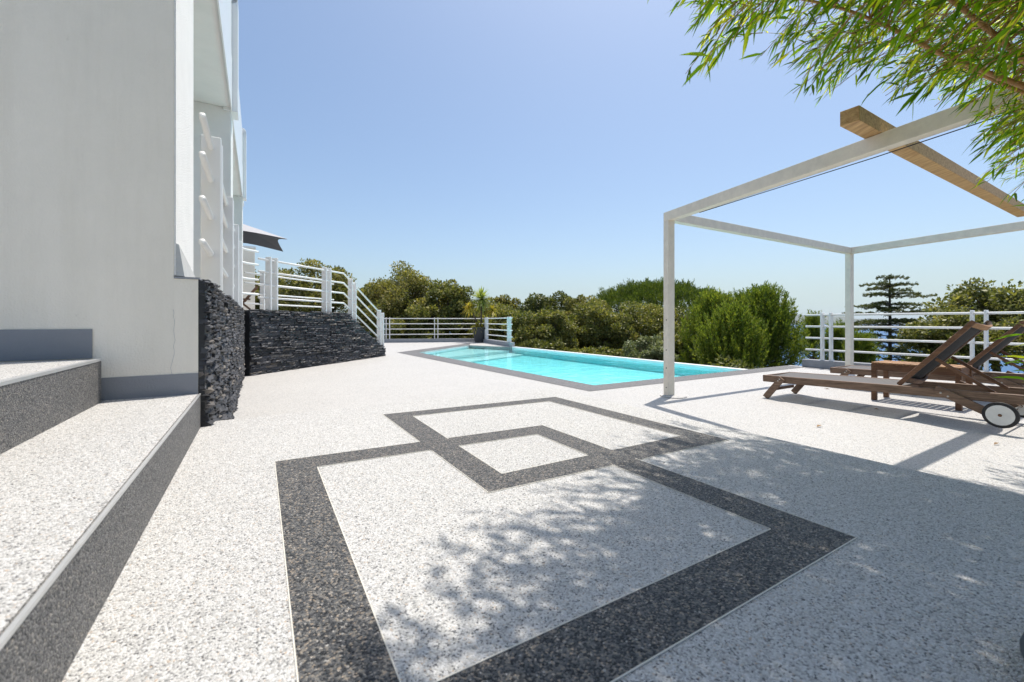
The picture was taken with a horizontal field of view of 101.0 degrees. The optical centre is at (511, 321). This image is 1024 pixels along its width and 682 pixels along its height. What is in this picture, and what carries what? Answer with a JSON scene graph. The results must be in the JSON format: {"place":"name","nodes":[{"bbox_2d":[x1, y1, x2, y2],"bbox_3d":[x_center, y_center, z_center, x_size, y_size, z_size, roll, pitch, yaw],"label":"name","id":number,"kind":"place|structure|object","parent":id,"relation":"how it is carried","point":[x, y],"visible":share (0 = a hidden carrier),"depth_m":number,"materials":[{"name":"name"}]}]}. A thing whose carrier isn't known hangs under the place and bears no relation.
{"place":"outdoors","nodes":[
{"label":"outdoors","id":0,"kind":"place"},
{"bbox_2d":[243,246,255,309],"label":"column","id":1,"kind":"structure","parent":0,"point":[248,256],"depth_m":14.69,"materials":[{"name":"white paint"}]},
{"bbox_2d":[233,342,1023,494],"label":"pool deck","id":2,"kind":"structure","parent":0,"point":[939,436],"depth_m":5.09,"materials":[{"name":"white stone"}]},
{"bbox_2d":[168,276,245,426],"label":"stone wall","id":3,"kind":"structure","parent":2,"relation":"on","point":[209,333],"depth_m":2.27,"materials":[{"name":"black stone"}]},
{"bbox_2d":[198,112,258,306],"bbox_3d":[-3.571,-0.820,5.330,0.372,1.200,6.072,0,0,-28],"label":"railing","id":4,"kind":"object","parent":3,"relation":"on","point":[221,249],"visible":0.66,"depth_m":3.25,"materials":[{"name":"white metal"}]},
{"bbox_2d":[244,309,385,375],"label":"stone wall","id":5,"kind":"structure","parent":2,"relation":"on","point":[278,341],"depth_m":9.00,"materials":[{"name":"stone"}]},
{"bbox_2d":[258,257,383,345],"bbox_3d":[-4.319,-0.237,10.210,0.130,2.067,4.387,0,0,14],"label":"railing","id":6,"kind":"object","parent":5,"relation":"on","point":[271,285],"visible":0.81,"depth_m":9.88,"materials":[{"name":"white metal"}]},
{"bbox_2d":[384,317,514,346],"bbox_3d":[-2.367,0.405,19.626,7.060,1.190,3.089,0,0,28],"label":"railing","id":7,"kind":"object","parent":2,"relation":"on","point":[509,342],"visible":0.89,"depth_m":20.03,"materials":[{"name":"white metal"}]},
{"bbox_2d":[460,285,497,342],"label":"potted palm","id":8,"kind":"object","parent":2,"relation":"on","point":[478,329],"visible":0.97,"depth_m":20.07,"materials":[{"name":"plant"}]},
{"bbox_2d":[62,388,1023,681],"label":"patio","id":9,"kind":"structure","parent":2,"relation":"on","point":[920,578],"depth_m":0.98,"materials":[{"name":"white stone"}]},
{"bbox_2d":[0,358,200,681],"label":"entrance steps","id":10,"kind":"structure","parent":9,"relation":"on","point":[86,475],"depth_m":0.96,"materials":[{"name":"stone"}]},
{"bbox_2d":[275,397,854,681],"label":"dark paving","id":11,"kind":"structure","parent":9,"relation":"on","point":[337,635],"depth_m":0.89,"materials":[{"name":"grey stone"}]},
{"bbox_2d":[274,397,856,681],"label":"paving trim","id":12,"kind":"structure","parent":9,"relation":"on","point":[670,647],"depth_m":0.96,"materials":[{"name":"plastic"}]},
{"bbox_2d":[397,343,801,390],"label":"swimming pool","id":13,"kind":"structure","parent":2,"relation":"in","point":[586,384],"depth_m":9.65,"materials":[{"name":"teal liquid"}]},
{"bbox_2d":[424,346,726,381],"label":"pool water","id":14,"kind":"structure","parent":13,"relation":"in","point":[468,353],"depth_m":11.08,"materials":[{"name":"teal liquid"}]},
{"bbox_2d":[647,0,1023,207],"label":"bamboo","id":15,"kind":"object","parent":2,"relation":"on","point":[978,50],"visible":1,"depth_m":1.79,"materials":[{"name":"plant"}]},
{"bbox_2d":[660,89,1023,398],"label":"pergola","id":16,"kind":"object","parent":2,"relation":"on","point":[923,127],"visible":0.86,"depth_m":5.59,"materials":[{"name":"paint"}]},
{"bbox_2d":[840,105,1023,216],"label":"wooden beam","id":17,"kind":"structure","parent":16,"relation":"on","point":[862,122],"depth_m":3.94,"materials":[{"name":"brown wood"}]},
{"bbox_2d":[763,320,1023,427],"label":"sun lounger","id":18,"kind":"object","parent":2,"relation":"on","point":[1004,408],"visible":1,"depth_m":4.24,"materials":[{"name":"brown wood"}]},
{"bbox_2d":[802,310,1023,373],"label":"railing","id":19,"kind":"object","parent":2,"relation":"on","point":[822,362],"visible":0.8,"depth_m":8.14,"materials":[{"name":"white metal"}]},
{"bbox_2d":[871,360,972,410],"bbox_3d":[4.985,0.757,5.166,0.450,0.483,0.812,0,0,-31],"label":"side table","id":20,"kind":"object","parent":2,"relation":"on","point":[886,366],"visible":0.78,"depth_m":5.15,"materials":[{"name":"brown wood"}]},
{"bbox_2d":[830,320,1023,387],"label":"sun lounger","id":21,"kind":"object","parent":2,"relation":"on","point":[987,353],"visible":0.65,"depth_m":5.24,"materials":[{"name":"wood"}]},
{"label":"terrace","id":22,"kind":"structure","parent":2,"relation":"on","visible":0},
{"bbox_2d":[0,0,246,401],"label":"house","id":23,"kind":"structure","parent":22,"relation":"on","point":[104,104],"depth_m":1.98,"materials":[{"name":"paint"}]},
{"bbox_2d":[243,285,257,308],"bbox_3d":[-7.855,-0.628,12.450,0.640,0.853,0.570,0,0,-31],"label":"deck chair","id":24,"kind":"object","parent":22,"relation":"on","point":[248,296],"visible":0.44,"depth_m":12.28,"materials":[{"name":"brown wood"}]},
{"bbox_2d":[243,224,285,251],"bbox_3d":[-8.222,-1.590,12.673,2.500,2.780,2.500,0,0,-31],"label":"parasol","id":25,"kind":"object","parent":22,"relation":"on","point":[255,236],"visible":0.2,"depth_m":13.42,"materials":[{"name":"fabric"}]},
{"bbox_2d":[244,272,333,309],"bbox_3d":[-6.069,-0.725,11.828,0.130,1.050,3.299,0,0,14],"label":"railing","id":26,"kind":"object","parent":22,"relation":"on","point":[262,292],"visible":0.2,"depth_m":10.72,"materials":[{"name":"white metal"}]},
{"bbox_2d":[238,0,1023,321],"label":"sky","id":27,"kind":"structure","parent":0,"point":[518,149],"materials":[{"name":"blue"}]},
{"bbox_2d":[451,324,1023,372],"bbox_3d":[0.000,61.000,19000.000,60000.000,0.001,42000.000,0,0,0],"label":"sea","id":28,"kind":"structure","parent":0,"point":[1008,368],"depth_m":757.40,"materials":[{"name":"blue liquid"}]},
{"bbox_2d":[678,314,930,323],"bbox_3d":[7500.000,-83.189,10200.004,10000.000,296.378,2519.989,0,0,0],"label":"hills","id":29,"kind":"structure","parent":0,"point":[797,317],"depth_m":9547.47,"materials":[{"name":"blue"}]},
{"bbox_2d":[993,323,1023,389],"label":"bamboo","id":30,"kind":"object","parent":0,"point":[1014,361],"visible":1,"depth_m":2.20,"materials":[{"name":"green plant"}]},
{"bbox_2d":[1020,633,1023,658],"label":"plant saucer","id":31,"kind":"object","parent":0,"point":[1022,644],"visible":1,"depth_m":0.63,"materials":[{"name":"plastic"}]},
{"bbox_3d":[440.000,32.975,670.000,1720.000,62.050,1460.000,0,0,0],"label":"hillside","id":32,"kind":"structure","parent":0,"visible":0},
{"bbox_2d":[255,267,301,309],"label":"oak tree","id":33,"kind":"object","parent":32,"relation":"on","point":[257,300],"visible":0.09,"depth_m":29.73,"materials":[{"name":"green plant"}]},
{"bbox_2d":[270,258,356,312],"bbox_3d":[-12.667,-0.600,27.868,6.282,7.078,4.733,0,0,-23],"label":"oak tree","id":34,"kind":"object","parent":32,"relation":"on","point":[338,287],"visible":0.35,"depth_m":26.91,"materials":[{"name":"green plant"}]},
{"bbox_2d":[344,260,450,339],"bbox_3d":[-6.709,-0.365,25.859,7.177,6.802,5.269,0,0,0],"label":"oak tree","id":35,"kind":"object","parent":32,"relation":"on","point":[388,298],"visible":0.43,"depth_m":24.80,"materials":[{"name":"green plant"}]},
{"bbox_2d":[376,304,451,339],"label":"oak tree","id":36,"kind":"object","parent":32,"relation":"on","point":[428,311],"visible":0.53,"depth_m":23.32,"materials":[{"name":"green plant"}]},
{"bbox_2d":[408,278,477,338],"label":"oak tree","id":37,"kind":"object","parent":32,"relation":"on","point":[456,296],"visible":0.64,"depth_m":24.35,"materials":[{"name":"green plant"}]},
{"bbox_2d":[449,300,510,337],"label":"oak tree","id":38,"kind":"object","parent":32,"relation":"on","point":[463,332],"visible":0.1,"depth_m":27.18,"materials":[{"name":"green plant"}]},
{"bbox_2d":[466,301,526,340],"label":"oak tree","id":39,"kind":"object","parent":32,"relation":"on","point":[503,311],"visible":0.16,"depth_m":24.02,"materials":[{"name":"green plant"}]},
{"bbox_2d":[485,294,520,308],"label":"oak tree","id":40,"kind":"object","parent":32,"relation":"on","point":[513,302],"visible":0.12,"depth_m":32.88,"materials":[{"name":"green plant"}]},
{"bbox_2d":[501,308,582,350],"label":"oak tree","id":41,"kind":"object","parent":32,"relation":"on","point":[558,325],"visible":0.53,"depth_m":20.38,"materials":[{"name":"green plant"}]},
{"bbox_2d":[515,291,571,316],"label":"oak tree","id":42,"kind":"object","parent":32,"relation":"on","point":[546,303],"visible":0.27,"depth_m":30.32,"materials":[{"name":"green plant"}]},
{"bbox_2d":[515,338,572,350],"bbox_3d":[1.355,1.711,18.795,3.321,1.984,2.452,0,0,26],"label":"shrub","id":43,"kind":"object","parent":32,"relation":"on","point":[543,344],"visible":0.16,"depth_m":19.11,"materials":[{"name":"green plant"}]},
{"bbox_2d":[562,294,615,322],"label":"oak tree","id":44,"kind":"object","parent":32,"relation":"on","point":[577,301],"visible":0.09,"depth_m":26.39,"materials":[{"name":"green plant"}]},
{"bbox_2d":[567,345,623,356],"bbox_3d":[3.545,1.940,17.004,3.192,1.962,2.410,0,0,0],"label":"shrub","id":45,"kind":"object","parent":32,"relation":"on","point":[610,352],"visible":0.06,"depth_m":16.72,"materials":[{"name":"green plant"}]},
{"bbox_2d":[567,299,638,351],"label":"oak tree","id":46,"kind":"object","parent":32,"relation":"on","point":[607,328],"visible":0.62,"depth_m":21.25,"materials":[{"name":"green plant"}]},
{"bbox_2d":[619,334,678,361],"bbox_3d":[5.274,1.746,16.505,2.281,2.499,1.723,0,0,0],"label":"shrub","id":47,"kind":"object","parent":32,"relation":"on","point":[654,350],"visible":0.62,"depth_m":16.29,"materials":[{"name":"green plant"}]},
{"bbox_2d":[613,300,690,349],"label":"oak tree","id":48,"kind":"object","parent":32,"relation":"on","point":[649,320],"visible":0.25,"depth_m":22.24,"materials":[{"name":"green plant"}]},
{"bbox_2d":[589,276,715,323],"bbox_3d":[12.199,0.165,36.028,14.439,8.162,10.701,0,0,0],"label":"pine tree","id":49,"kind":"object","parent":32,"relation":"on","point":[646,291],"visible":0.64,"depth_m":33.47,"materials":[{"name":"green plant"}]},
{"bbox_2d":[649,326,707,363],"bbox_3d":[7.760,1.724,19.048,3.457,3.183,2.632,0,0,0],"label":"shrub","id":50,"kind":"object","parent":32,"relation":"on","point":[679,344],"visible":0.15,"depth_m":18.69,"materials":[{"name":"green plant"}]},
{"bbox_2d":[677,286,735,364],"bbox_3d":[8.418,0.852,17.321,2.994,4.802,3.103,0,0,39],"label":"pine tree","id":51,"kind":"object","parent":32,"relation":"on","point":[707,300],"visible":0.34,"depth_m":17.19,"materials":[{"name":"green plant"}]},
{"bbox_2d":[685,297,777,368],"bbox_3d":[7.843,1.085,15.056,2.910,3.868,2.826,0,0,0],"label":"pine tree","id":52,"kind":"object","parent":32,"relation":"on","point":[730,332],"visible":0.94,"depth_m":14.53,"materials":[{"name":"green plant"}]},
{"bbox_2d":[729,287,786,366],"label":"pine tree","id":53,"kind":"object","parent":32,"relation":"on","point":[737,295],"visible":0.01,"depth_m":18.35,"materials":[{"name":"green plant"}]},
{"bbox_2d":[740,280,816,368],"bbox_3d":[9.350,0.790,16.093,3.324,4.766,2.810,0,0,0],"label":"pine tree","id":54,"kind":"object","parent":32,"relation":"on","point":[764,299],"visible":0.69,"depth_m":15.39,"materials":[{"name":"green plant"}]},
{"bbox_2d":[800,309,828,359],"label":"pine tree","id":55,"kind":"object","parent":32,"relation":"on","point":[811,321],"visible":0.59,"depth_m":21.84,"materials":[{"name":"green plant"}]},
{"bbox_2d":[815,318,844,360],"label":"pine tree","id":56,"kind":"object","parent":32,"relation":"on","point":[838,333],"visible":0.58,"depth_m":19.80,"materials":[{"name":"green plant"}]},
{"bbox_2d":[699,353,979,370],"bbox_3d":[8.182,2.604,18.346,15.301,3.492,29.243,0,0,-31],"label":"ground cover","id":57,"kind":"object","parent":32,"relation":"on","point":[738,364],"visible":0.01,"depth_m":12.66,"materials":[{"name":"green plant"}]},
{"bbox_2d":[840,329,888,362],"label":"pine tree","id":58,"kind":"object","parent":32,"relation":"on","point":[860,345],"visible":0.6,"depth_m":17.70,"materials":[{"name":"green plant"}]},
{"bbox_2d":[842,274,934,360],"bbox_3d":[24.006,0.993,26.993,5.197,8.080,5.923,0,0,27],"label":"cedar tree","id":59,"kind":"object","parent":32,"relation":"on","point":[884,285],"visible":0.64,"depth_m":26.69,"materials":[{"name":"green plant"}]},
{"bbox_2d":[890,305,1004,370],"bbox_3d":[15.671,1.536,15.048,3.993,4.249,3.093,0,0,0],"label":"oak tree","id":60,"kind":"object","parent":32,"relation":"on","point":[934,334],"visible":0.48,"depth_m":14.76,"materials":[{"name":"green plant"}]},
{"bbox_2d":[918,277,1023,371],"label":"oak tree","id":61,"kind":"object","parent":32,"relation":"on","point":[983,298],"visible":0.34,"depth_m":16.05,"materials":[{"name":"green plant"}]},
{"bbox_2d":[981,297,1023,372],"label":"oak tree","id":62,"kind":"object","parent":32,"relation":"on","point":[1009,320],"visible":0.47,"depth_m":14.04,"materials":[{"name":"green plant"}]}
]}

